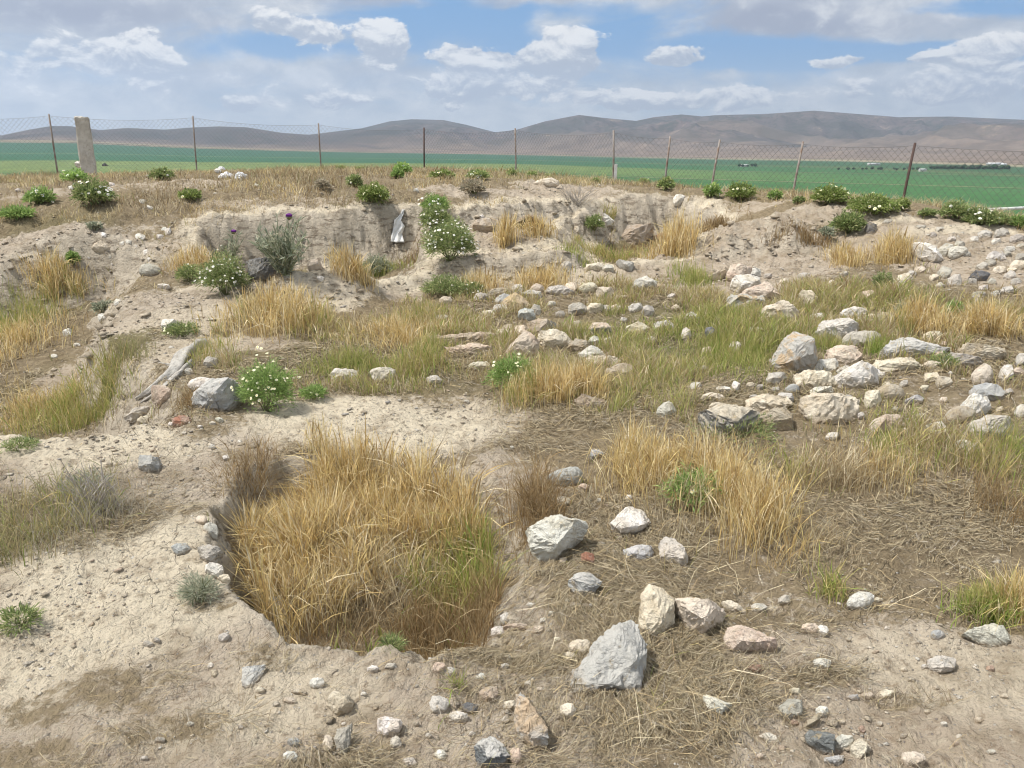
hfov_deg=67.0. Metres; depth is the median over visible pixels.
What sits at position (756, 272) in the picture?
stone
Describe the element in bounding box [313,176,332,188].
leafy plant
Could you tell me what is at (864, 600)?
stone
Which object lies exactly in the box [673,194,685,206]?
stone
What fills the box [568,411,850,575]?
golden grass
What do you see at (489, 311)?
pebble
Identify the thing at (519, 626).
stone
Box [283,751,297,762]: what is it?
stone
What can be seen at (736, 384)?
pebble
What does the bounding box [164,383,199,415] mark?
grass tuft
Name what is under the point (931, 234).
stone
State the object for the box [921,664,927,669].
pebble
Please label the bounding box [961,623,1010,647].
boulder
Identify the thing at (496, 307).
stone
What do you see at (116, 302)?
pebble
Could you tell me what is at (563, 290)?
stone slab
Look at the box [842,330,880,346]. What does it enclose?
boulder
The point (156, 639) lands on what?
pebble
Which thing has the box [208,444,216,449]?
pebble
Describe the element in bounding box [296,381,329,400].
leafy plant
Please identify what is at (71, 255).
leafy plant
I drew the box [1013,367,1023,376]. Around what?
stone
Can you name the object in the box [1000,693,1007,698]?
pebble
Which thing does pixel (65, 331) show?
stone
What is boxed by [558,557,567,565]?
pebble
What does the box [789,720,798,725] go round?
pebble
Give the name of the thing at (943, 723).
pebble
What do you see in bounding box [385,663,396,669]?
pebble
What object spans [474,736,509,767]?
boulder
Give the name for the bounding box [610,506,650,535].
boulder
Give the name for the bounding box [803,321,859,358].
grass tuft
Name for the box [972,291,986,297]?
stone
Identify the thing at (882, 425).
stone slab
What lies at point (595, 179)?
leafy plant
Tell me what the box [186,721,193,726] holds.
pebble
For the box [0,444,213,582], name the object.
grass clump
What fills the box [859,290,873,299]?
stone slab
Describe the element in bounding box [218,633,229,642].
pebble
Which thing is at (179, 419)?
stone
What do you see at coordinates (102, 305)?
leafy plant
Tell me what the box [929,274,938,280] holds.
stone
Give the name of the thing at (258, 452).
grass tuft
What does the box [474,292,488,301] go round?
stone
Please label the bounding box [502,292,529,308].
stone
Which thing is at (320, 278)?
pebble
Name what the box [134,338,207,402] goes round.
bleached root
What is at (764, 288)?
boulder
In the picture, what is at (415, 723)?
pebble
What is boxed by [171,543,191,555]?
stone
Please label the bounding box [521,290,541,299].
stone
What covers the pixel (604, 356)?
stone slab
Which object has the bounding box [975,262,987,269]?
stone
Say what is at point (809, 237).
grass clump
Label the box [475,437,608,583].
grass tuft
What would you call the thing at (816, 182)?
track
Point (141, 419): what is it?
stone slab
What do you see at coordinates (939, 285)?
stone
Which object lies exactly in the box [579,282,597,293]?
stone slab
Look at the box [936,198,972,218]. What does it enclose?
flowering bush
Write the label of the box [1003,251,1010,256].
stone
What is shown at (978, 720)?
pebble
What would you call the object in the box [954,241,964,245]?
stone
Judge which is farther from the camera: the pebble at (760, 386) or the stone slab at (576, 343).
the stone slab at (576, 343)
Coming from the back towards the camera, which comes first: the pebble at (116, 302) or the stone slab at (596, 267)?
the stone slab at (596, 267)
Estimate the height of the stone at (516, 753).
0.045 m
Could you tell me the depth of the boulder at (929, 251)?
8.26 m
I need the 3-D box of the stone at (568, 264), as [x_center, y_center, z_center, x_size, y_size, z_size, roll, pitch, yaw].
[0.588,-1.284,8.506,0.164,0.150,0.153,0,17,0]
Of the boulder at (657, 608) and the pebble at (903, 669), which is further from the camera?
the boulder at (657, 608)
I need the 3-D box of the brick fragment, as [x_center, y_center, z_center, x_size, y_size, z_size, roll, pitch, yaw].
[0.311,0.716,3.173,0.062,0.072,0.058,0,17,0]
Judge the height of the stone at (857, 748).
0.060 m
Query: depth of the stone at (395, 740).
2.23 m
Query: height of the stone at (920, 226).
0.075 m
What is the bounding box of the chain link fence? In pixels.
[0,114,1023,213]
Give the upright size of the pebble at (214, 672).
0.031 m
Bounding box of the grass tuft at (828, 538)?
[796,509,869,559]
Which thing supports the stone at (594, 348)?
on the ground at (136, 622)
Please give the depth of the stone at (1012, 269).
7.75 m
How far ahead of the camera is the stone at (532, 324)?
6.56 m
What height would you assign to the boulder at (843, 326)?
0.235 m
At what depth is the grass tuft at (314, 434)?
4.19 m
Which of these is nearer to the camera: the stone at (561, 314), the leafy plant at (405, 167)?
the stone at (561, 314)
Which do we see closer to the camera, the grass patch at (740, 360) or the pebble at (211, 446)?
the pebble at (211, 446)
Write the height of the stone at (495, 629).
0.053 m
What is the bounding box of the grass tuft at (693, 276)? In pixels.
[660,252,726,290]
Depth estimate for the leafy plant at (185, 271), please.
8.08 m
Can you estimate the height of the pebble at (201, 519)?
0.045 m
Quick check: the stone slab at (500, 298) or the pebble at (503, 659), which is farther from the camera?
the stone slab at (500, 298)
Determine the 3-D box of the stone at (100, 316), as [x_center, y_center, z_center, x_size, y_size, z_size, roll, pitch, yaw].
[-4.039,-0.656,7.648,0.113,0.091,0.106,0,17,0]
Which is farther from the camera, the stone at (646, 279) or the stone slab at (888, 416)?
the stone at (646, 279)
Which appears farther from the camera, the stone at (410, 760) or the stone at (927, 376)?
the stone at (927, 376)
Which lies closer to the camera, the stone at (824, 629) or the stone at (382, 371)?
the stone at (824, 629)
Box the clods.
[0,186,1006,761]
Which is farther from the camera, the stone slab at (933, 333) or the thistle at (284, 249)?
the thistle at (284, 249)
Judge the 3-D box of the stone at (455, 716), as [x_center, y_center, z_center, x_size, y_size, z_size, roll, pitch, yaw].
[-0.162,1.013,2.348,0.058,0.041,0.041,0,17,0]
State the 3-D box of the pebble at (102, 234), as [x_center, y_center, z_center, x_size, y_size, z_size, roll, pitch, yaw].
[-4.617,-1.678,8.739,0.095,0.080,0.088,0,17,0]
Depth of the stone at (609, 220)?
11.37 m
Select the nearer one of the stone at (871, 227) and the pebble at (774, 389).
the pebble at (774, 389)
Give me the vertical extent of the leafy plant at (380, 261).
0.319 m
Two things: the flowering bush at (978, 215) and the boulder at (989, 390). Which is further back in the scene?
the flowering bush at (978, 215)
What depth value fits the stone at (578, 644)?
2.64 m
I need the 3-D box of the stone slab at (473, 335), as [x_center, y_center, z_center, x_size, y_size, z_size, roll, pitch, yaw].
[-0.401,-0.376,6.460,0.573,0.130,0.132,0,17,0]
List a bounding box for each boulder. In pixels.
[191,377,242,412]
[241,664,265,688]
[246,257,280,281]
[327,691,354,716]
[377,716,402,736]
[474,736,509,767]
[505,330,539,357]
[514,692,548,751]
[525,514,587,561]
[533,178,558,186]
[537,329,571,348]
[547,466,582,485]
[565,620,647,694]
[568,572,601,595]
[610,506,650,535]
[623,544,653,561]
[638,584,674,638]
[658,537,687,566]
[674,597,725,637]
[697,403,759,435]
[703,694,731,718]
[723,625,777,652]
[726,293,765,308]
[742,281,779,299]
[744,393,791,411]
[757,407,793,430]
[759,300,798,322]
[769,332,817,373]
[778,698,802,720]
[792,369,836,387]
[798,392,859,424]
[803,730,835,755]
[814,318,859,340]
[824,345,862,365]
[834,360,879,389]
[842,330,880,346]
[909,242,944,262]
[939,352,983,367]
[943,406,976,424]
[958,342,1006,361]
[960,393,990,416]
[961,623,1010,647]
[968,383,1006,400]
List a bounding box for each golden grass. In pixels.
[0,270,88,390]
[3,243,115,306]
[147,238,379,292]
[182,273,350,349]
[216,411,529,660]
[446,253,586,295]
[482,206,531,251]
[487,351,652,417]
[516,207,564,241]
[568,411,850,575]
[622,203,719,260]
[745,415,956,505]
[812,236,882,270]
[848,220,945,270]
[872,287,977,336]
[936,293,1023,343]
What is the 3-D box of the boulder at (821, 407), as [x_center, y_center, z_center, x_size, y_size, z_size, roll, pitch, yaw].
[1.876,0.152,4.567,0.351,0.249,0.248,0,17,0]
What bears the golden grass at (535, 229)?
on the ground at (136, 622)
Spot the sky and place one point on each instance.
(490, 65)
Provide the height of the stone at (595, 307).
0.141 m
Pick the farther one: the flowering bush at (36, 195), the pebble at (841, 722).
the flowering bush at (36, 195)
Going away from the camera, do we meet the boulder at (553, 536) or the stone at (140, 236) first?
the boulder at (553, 536)
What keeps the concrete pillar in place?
on the ground at (136, 622)
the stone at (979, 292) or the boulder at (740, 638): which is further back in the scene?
the stone at (979, 292)
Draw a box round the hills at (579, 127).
[487,114,806,157]
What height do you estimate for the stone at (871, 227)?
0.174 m
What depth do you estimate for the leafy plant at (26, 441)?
4.24 m
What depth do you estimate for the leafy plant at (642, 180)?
18.37 m
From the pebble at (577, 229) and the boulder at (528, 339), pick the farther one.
the pebble at (577, 229)
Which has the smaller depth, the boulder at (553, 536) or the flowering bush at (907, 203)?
the boulder at (553, 536)
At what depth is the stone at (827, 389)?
4.92 m
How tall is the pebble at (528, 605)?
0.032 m
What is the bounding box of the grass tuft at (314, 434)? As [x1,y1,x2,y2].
[279,409,339,487]
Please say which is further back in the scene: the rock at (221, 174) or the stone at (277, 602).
the rock at (221, 174)
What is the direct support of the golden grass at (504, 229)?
on the ground at (136, 622)
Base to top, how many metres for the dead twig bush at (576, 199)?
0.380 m
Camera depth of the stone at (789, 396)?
4.83 m
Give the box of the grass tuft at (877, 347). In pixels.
[857,328,895,359]
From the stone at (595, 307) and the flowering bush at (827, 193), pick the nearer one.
the stone at (595, 307)
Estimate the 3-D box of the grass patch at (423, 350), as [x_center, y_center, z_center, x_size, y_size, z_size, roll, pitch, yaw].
[-0.873,-0.213,5.707,1.674,0.336,1.307,-9,19,-27]
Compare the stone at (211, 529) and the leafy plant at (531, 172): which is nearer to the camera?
the stone at (211, 529)
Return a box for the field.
[0,140,1023,215]
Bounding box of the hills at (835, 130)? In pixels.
[581,111,1023,163]
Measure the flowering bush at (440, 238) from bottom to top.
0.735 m
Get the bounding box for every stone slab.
[124,406,149,423]
[137,415,149,423]
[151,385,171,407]
[322,734,334,751]
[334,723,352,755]
[430,331,496,342]
[444,343,497,355]
[468,361,490,371]
[494,293,508,303]
[546,285,575,295]
[565,282,577,290]
[567,338,589,351]
[574,394,608,408]
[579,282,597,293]
[585,262,602,271]
[586,354,620,366]
[588,336,598,345]
[602,264,613,272]
[616,259,633,271]
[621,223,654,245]
[701,392,724,400]
[708,267,728,280]
[726,263,751,281]
[746,664,764,672]
[762,732,780,744]
[803,713,821,728]
[815,706,828,717]
[836,365,849,373]
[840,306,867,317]
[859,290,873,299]
[863,312,896,322]
[868,418,886,432]
[872,357,922,373]
[878,414,904,427]
[880,337,951,359]
[904,395,923,404]
[922,331,942,339]
[955,439,974,450]
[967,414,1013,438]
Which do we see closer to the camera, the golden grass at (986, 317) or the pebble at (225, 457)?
the pebble at (225, 457)
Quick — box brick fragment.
[581,552,594,565]
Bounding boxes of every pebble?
[74,161,79,167]
[100,232,106,237]
[113,299,120,306]
[141,756,147,760]
[143,249,148,255]
[152,637,159,642]
[157,283,169,289]
[165,228,170,235]
[184,368,193,374]
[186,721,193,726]
[195,515,206,524]
[207,662,213,668]
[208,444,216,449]
[211,669,217,677]
[215,417,223,422]
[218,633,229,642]
[222,455,229,460]
[273,701,279,706]
[283,697,296,703]
[291,688,305,695]
[317,275,323,282]
[367,665,378,672]
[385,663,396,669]
[413,721,419,726]
[425,733,431,738]
[439,296,451,303]
[468,731,475,736]
[476,673,485,681]
[482,309,494,316]
[501,663,509,669]
[502,655,511,662]
[502,715,509,723]
[524,680,530,687]
[526,603,535,607]
[531,304,540,314]
[548,301,555,306]
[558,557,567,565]
[574,226,579,233]
[578,483,588,491]
[667,293,675,297]
[690,382,701,390]
[709,402,719,407]
[716,386,730,392]
[731,381,739,390]
[746,382,753,388]
[756,384,762,389]
[756,753,763,759]
[763,273,771,278]
[770,387,779,393]
[789,688,800,694]
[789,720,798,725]
[799,272,806,278]
[838,720,845,724]
[839,271,847,275]
[846,694,858,700]
[858,725,865,732]
[866,744,870,754]
[874,597,883,602]
[876,721,882,726]
[899,380,907,387]
[900,667,906,671]
[900,733,907,738]
[919,385,928,391]
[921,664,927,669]
[924,709,930,714]
[932,685,939,689]
[939,397,947,402]
[940,721,946,726]
[947,236,955,241]
[956,695,963,699]
[969,236,978,241]
[975,717,983,723]
[985,665,994,671]
[987,278,995,284]
[987,749,995,754]
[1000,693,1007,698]
[1004,388,1013,394]
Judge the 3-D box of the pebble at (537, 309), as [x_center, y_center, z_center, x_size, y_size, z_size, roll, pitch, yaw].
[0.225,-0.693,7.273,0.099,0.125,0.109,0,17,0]
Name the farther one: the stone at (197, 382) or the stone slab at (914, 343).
the stone slab at (914, 343)
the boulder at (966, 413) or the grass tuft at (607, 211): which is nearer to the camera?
the boulder at (966, 413)
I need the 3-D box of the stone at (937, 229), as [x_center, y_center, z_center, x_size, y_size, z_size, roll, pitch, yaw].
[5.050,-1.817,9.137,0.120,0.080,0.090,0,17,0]
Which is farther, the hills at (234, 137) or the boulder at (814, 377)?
the hills at (234, 137)
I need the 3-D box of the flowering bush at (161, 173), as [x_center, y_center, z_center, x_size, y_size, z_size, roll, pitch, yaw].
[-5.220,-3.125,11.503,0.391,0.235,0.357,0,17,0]
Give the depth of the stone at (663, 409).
4.69 m
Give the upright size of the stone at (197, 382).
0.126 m
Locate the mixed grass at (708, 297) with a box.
[0,163,1023,767]
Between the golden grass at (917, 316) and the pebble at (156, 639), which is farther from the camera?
the golden grass at (917, 316)
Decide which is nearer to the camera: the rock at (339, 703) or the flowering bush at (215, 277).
the rock at (339, 703)
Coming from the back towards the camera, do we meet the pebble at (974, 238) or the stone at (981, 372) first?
the pebble at (974, 238)
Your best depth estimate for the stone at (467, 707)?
2.40 m
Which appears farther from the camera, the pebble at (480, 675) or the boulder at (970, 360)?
the boulder at (970, 360)
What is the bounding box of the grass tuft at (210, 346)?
[177,331,243,374]
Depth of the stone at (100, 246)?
8.64 m
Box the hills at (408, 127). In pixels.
[310,119,583,155]
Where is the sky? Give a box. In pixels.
[0,0,1023,134]
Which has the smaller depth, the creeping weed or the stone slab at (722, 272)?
the creeping weed
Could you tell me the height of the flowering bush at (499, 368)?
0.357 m
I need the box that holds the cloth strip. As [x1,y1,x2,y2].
[391,209,404,242]
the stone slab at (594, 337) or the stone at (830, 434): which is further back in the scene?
the stone slab at (594, 337)
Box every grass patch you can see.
[0,327,168,438]
[261,296,498,358]
[266,326,466,392]
[603,303,792,397]
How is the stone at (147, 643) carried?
on the ground at (136, 622)
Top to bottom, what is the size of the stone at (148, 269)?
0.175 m
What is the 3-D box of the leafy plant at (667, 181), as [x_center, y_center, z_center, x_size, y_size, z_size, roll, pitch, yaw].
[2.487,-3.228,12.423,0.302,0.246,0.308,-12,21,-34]
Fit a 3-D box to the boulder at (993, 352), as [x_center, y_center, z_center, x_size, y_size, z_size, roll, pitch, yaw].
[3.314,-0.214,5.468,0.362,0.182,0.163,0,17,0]
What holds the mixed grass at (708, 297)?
on the ground at (136, 622)
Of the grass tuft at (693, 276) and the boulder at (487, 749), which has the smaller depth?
the boulder at (487, 749)
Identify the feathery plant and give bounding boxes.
[61,466,115,493]
[171,570,228,605]
[375,629,408,652]
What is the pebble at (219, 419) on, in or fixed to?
on the ground at (136, 622)
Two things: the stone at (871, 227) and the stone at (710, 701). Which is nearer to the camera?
the stone at (710, 701)
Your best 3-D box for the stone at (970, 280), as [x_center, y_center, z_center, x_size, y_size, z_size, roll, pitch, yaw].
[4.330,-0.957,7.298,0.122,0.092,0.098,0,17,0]
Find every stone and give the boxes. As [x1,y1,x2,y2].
[62,328,72,336]
[91,240,110,253]
[97,313,104,321]
[135,233,145,239]
[138,455,162,472]
[139,263,161,275]
[143,640,153,647]
[155,736,165,743]
[161,319,180,332]
[171,415,191,427]
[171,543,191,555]
[187,377,210,390]
[197,544,222,562]
[202,522,218,538]
[203,356,217,367]
[204,562,223,578]
[217,573,230,583]
[255,686,264,693]
[268,596,282,611]
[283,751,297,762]
[287,737,300,746]
[306,259,321,270]
[309,677,324,688]
[330,368,356,380]
[370,367,396,382]
[390,735,401,749]
[403,757,416,767]
[426,375,441,383]
[429,696,448,713]
[432,662,445,673]
[434,749,447,760]
[443,667,456,676]
[449,711,467,723]
[459,702,479,713]
[472,217,497,232]
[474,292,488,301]
[479,686,497,702]
[487,287,511,296]
[491,626,503,637]
[493,304,506,313]
[500,612,509,625]
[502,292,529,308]
[503,623,527,631]
[503,700,515,711]
[510,748,521,764]
[512,284,522,292]
[515,325,529,336]
[518,308,535,320]
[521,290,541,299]
[527,318,550,336]
[530,283,543,291]
[532,625,543,633]
[555,311,564,317]
[557,496,570,507]
[560,703,575,719]
[561,261,571,270]
[563,651,575,662]
[567,639,589,655]
[568,302,586,314]
[578,345,605,357]
[587,303,603,313]
[588,322,610,335]
[589,449,602,460]
[596,286,613,299]
[602,213,613,226]
[605,363,633,377]
[625,321,648,331]
[628,303,642,312]
[632,275,657,288]
[641,305,653,315]
[653,320,672,330]
[656,401,676,417]
[671,304,680,310]
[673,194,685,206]
[681,328,690,340]
[704,327,716,337]
[721,600,746,613]
[729,274,760,292]
[750,603,766,611]
[751,268,760,276]
[766,372,786,384]
[777,595,790,605]
[778,392,793,400]
[784,384,799,393]
[797,290,817,304]
[800,623,817,633]
[810,386,832,392]
[813,658,830,669]
[815,358,838,372]
[817,625,828,636]
[823,755,843,765]
[825,432,838,440]
[835,734,853,751]
[846,591,874,609]
[849,738,867,759]
[857,412,864,419]
[861,691,874,699]
[863,390,881,408]
[864,222,877,234]
[877,383,904,400]
[878,689,894,698]
[882,219,891,223]
[896,273,912,281]
[901,751,925,767]
[914,225,925,228]
[914,265,925,272]
[921,360,940,369]
[923,372,938,382]
[925,421,945,433]
[926,655,955,673]
[928,232,936,237]
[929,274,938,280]
[930,629,944,639]
[935,227,943,231]
[935,282,944,287]
[935,376,952,388]
[937,266,952,278]
[938,243,953,256]
[946,274,961,285]
[947,246,967,259]
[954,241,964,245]
[963,251,970,256]
[966,278,976,284]
[968,270,989,280]
[970,363,992,383]
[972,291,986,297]
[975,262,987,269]
[977,230,991,238]
[978,285,988,290]
[985,258,995,266]
[986,251,1005,260]
[990,290,1000,295]
[991,238,1000,244]
[992,266,1005,273]
[993,227,1009,237]
[998,364,1013,380]
[1000,285,1015,293]
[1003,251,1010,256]
[1003,270,1015,279]
[1004,246,1014,251]
[1006,267,1016,271]
[1008,234,1023,243]
[1009,260,1023,269]
[1009,278,1021,284]
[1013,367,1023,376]
[1014,253,1023,259]
[1014,353,1023,365]
[1014,404,1023,418]
[1015,243,1023,247]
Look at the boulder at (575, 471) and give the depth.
3.92 m
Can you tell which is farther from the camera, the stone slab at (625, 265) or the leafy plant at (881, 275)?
the stone slab at (625, 265)
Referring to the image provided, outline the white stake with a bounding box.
[614,164,617,180]
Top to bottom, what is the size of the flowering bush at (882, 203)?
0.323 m
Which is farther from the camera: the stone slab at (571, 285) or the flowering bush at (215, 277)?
the stone slab at (571, 285)
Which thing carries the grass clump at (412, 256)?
on the ground at (136, 622)
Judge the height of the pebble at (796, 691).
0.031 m
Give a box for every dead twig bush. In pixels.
[51,458,127,521]
[550,183,601,205]
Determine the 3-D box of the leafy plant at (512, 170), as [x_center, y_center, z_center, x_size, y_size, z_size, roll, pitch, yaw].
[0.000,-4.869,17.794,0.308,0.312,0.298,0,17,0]
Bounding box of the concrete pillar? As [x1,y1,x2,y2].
[74,116,96,173]
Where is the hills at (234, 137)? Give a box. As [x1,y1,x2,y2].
[0,126,389,151]
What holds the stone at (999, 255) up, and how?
on the ground at (136, 622)
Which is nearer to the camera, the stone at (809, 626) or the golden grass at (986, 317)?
the stone at (809, 626)
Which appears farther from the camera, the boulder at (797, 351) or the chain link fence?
the chain link fence
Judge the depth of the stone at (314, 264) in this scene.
7.59 m
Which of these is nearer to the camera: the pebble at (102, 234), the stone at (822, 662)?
the stone at (822, 662)
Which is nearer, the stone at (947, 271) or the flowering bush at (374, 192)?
the stone at (947, 271)
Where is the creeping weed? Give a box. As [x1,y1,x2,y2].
[687,411,781,452]
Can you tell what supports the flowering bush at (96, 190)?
on the ground at (136, 622)
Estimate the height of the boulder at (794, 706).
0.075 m
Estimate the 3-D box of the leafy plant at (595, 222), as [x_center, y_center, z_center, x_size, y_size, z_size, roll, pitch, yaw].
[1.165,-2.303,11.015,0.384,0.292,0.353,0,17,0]
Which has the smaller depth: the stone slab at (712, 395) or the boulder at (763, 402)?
the boulder at (763, 402)
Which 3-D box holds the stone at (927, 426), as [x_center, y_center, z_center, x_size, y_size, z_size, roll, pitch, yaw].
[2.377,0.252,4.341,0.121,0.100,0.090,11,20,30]
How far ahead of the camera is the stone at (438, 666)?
2.53 m
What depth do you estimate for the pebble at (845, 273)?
7.84 m
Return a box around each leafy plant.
[0,203,37,219]
[0,434,41,453]
[0,601,46,636]
[64,250,81,264]
[84,221,103,229]
[88,298,113,314]
[160,319,201,339]
[174,263,201,281]
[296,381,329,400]
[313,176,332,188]
[362,252,395,274]
[389,168,404,177]
[393,161,412,173]
[418,272,468,295]
[458,178,487,194]
[462,279,485,293]
[505,167,516,175]
[525,171,538,175]
[584,212,605,231]
[590,177,600,181]
[638,178,649,183]
[653,459,724,513]
[657,176,675,189]
[767,188,783,198]
[792,196,806,203]
[818,226,836,237]
[827,208,867,234]
[872,270,895,287]
[893,299,910,316]
[917,207,937,217]
[924,350,959,368]
[941,298,964,315]
[995,212,1013,225]
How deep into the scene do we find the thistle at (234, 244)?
9.10 m
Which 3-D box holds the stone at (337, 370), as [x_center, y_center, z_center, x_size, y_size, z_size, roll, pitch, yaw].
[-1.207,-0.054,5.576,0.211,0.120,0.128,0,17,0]
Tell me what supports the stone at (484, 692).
on the ground at (136, 622)
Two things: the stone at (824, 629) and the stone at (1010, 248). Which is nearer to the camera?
the stone at (824, 629)
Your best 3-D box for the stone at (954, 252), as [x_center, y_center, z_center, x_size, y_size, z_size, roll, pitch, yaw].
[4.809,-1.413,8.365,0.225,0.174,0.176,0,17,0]
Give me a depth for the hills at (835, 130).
2919.43 m
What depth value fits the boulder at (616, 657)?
2.46 m
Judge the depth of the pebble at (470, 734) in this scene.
2.27 m
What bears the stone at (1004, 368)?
on the ground at (136, 622)
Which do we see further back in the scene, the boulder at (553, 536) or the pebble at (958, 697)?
the boulder at (553, 536)
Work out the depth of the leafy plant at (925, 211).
9.46 m
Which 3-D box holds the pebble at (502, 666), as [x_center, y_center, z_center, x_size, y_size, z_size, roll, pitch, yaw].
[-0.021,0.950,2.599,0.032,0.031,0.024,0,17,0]
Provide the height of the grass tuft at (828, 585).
0.193 m
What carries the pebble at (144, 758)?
on the ground at (136, 622)
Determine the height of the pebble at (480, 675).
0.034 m
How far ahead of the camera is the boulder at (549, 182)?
12.01 m
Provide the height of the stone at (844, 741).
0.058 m
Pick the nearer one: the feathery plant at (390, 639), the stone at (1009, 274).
the feathery plant at (390, 639)
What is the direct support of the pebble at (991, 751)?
on the ground at (136, 622)
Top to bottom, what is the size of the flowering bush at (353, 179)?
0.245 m
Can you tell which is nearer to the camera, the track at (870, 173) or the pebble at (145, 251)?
the pebble at (145, 251)
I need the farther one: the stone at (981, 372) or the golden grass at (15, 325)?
the golden grass at (15, 325)
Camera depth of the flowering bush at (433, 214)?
9.16 m
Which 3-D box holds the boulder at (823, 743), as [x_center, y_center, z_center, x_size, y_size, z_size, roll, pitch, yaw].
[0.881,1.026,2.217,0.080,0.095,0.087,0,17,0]
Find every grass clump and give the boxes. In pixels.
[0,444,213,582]
[347,252,417,278]
[372,232,422,267]
[552,228,658,272]
[687,205,845,247]
[915,392,1023,537]
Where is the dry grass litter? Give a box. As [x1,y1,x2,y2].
[0,183,1023,767]
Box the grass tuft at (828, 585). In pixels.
[782,542,871,609]
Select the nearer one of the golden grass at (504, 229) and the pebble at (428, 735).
the pebble at (428, 735)
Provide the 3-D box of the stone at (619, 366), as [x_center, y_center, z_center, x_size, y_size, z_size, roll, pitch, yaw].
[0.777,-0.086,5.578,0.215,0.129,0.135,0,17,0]
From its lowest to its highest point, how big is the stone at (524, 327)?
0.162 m
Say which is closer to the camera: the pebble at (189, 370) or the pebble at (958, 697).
the pebble at (958, 697)
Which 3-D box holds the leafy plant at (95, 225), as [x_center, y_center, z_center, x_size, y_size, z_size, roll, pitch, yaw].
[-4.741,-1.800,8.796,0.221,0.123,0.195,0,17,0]
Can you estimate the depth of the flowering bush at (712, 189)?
11.70 m
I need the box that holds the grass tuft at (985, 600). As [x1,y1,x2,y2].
[933,557,1023,634]
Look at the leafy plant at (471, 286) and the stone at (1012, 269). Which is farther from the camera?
the leafy plant at (471, 286)
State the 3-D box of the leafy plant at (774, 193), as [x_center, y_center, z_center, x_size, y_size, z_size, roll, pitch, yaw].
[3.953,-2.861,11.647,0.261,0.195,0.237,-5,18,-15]
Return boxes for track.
[572,175,1023,188]
[737,171,1009,175]
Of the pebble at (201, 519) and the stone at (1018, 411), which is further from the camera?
the stone at (1018, 411)
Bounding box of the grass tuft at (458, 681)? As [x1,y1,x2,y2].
[427,659,481,702]
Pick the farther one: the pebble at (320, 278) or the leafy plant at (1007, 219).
the leafy plant at (1007, 219)
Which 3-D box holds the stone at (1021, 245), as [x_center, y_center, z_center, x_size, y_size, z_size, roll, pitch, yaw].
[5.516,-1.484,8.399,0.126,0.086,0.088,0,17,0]
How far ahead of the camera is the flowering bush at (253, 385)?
4.75 m
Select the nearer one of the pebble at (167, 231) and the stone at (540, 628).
the stone at (540, 628)
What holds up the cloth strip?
hanging from the ground at (136, 622)
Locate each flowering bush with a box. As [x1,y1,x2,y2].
[20,184,58,206]
[59,167,87,181]
[69,173,118,206]
[147,166,174,179]
[177,187,201,202]
[191,245,253,295]
[230,346,300,413]
[345,173,364,187]
[355,180,390,204]
[418,191,453,211]
[418,199,457,231]
[418,213,480,261]
[426,168,455,179]
[464,168,491,178]
[481,350,539,390]
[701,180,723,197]
[724,179,757,200]
[809,179,853,204]
[846,192,905,214]
[898,196,911,209]
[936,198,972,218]
[959,204,1004,225]
[1009,214,1023,228]
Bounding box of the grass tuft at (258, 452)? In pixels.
[186,429,287,519]
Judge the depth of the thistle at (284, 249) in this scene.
7.40 m
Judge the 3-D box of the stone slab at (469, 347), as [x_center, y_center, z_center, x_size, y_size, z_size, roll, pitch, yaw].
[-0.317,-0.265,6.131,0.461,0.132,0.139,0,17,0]
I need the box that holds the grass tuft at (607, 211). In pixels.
[599,199,620,230]
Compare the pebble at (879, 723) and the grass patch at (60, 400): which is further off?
the grass patch at (60, 400)
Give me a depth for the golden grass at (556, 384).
5.09 m
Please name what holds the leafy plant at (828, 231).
on the ground at (136, 622)
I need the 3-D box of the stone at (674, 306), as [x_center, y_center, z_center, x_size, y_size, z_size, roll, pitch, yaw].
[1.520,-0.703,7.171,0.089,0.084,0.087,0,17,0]
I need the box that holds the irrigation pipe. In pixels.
[984,206,1023,210]
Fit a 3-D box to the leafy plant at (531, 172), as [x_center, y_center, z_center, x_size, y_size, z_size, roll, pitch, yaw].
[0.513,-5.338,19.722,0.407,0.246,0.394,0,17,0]
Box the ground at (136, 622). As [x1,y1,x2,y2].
[0,168,1023,767]
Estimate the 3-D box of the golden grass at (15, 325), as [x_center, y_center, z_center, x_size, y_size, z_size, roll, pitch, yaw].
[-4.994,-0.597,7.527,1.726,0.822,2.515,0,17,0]
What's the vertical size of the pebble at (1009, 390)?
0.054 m
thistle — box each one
[219,228,244,261]
[246,209,310,275]
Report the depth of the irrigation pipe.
23.63 m
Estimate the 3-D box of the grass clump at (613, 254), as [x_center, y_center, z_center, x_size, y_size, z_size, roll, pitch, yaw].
[1.237,-1.815,10.008,1.577,0.609,3.527,13,21,35]
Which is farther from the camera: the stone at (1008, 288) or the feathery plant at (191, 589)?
the stone at (1008, 288)
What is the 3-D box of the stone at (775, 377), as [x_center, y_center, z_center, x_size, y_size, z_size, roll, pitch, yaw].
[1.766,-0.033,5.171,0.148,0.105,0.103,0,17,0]
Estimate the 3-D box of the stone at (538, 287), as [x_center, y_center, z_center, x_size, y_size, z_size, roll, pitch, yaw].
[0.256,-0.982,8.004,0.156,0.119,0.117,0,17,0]

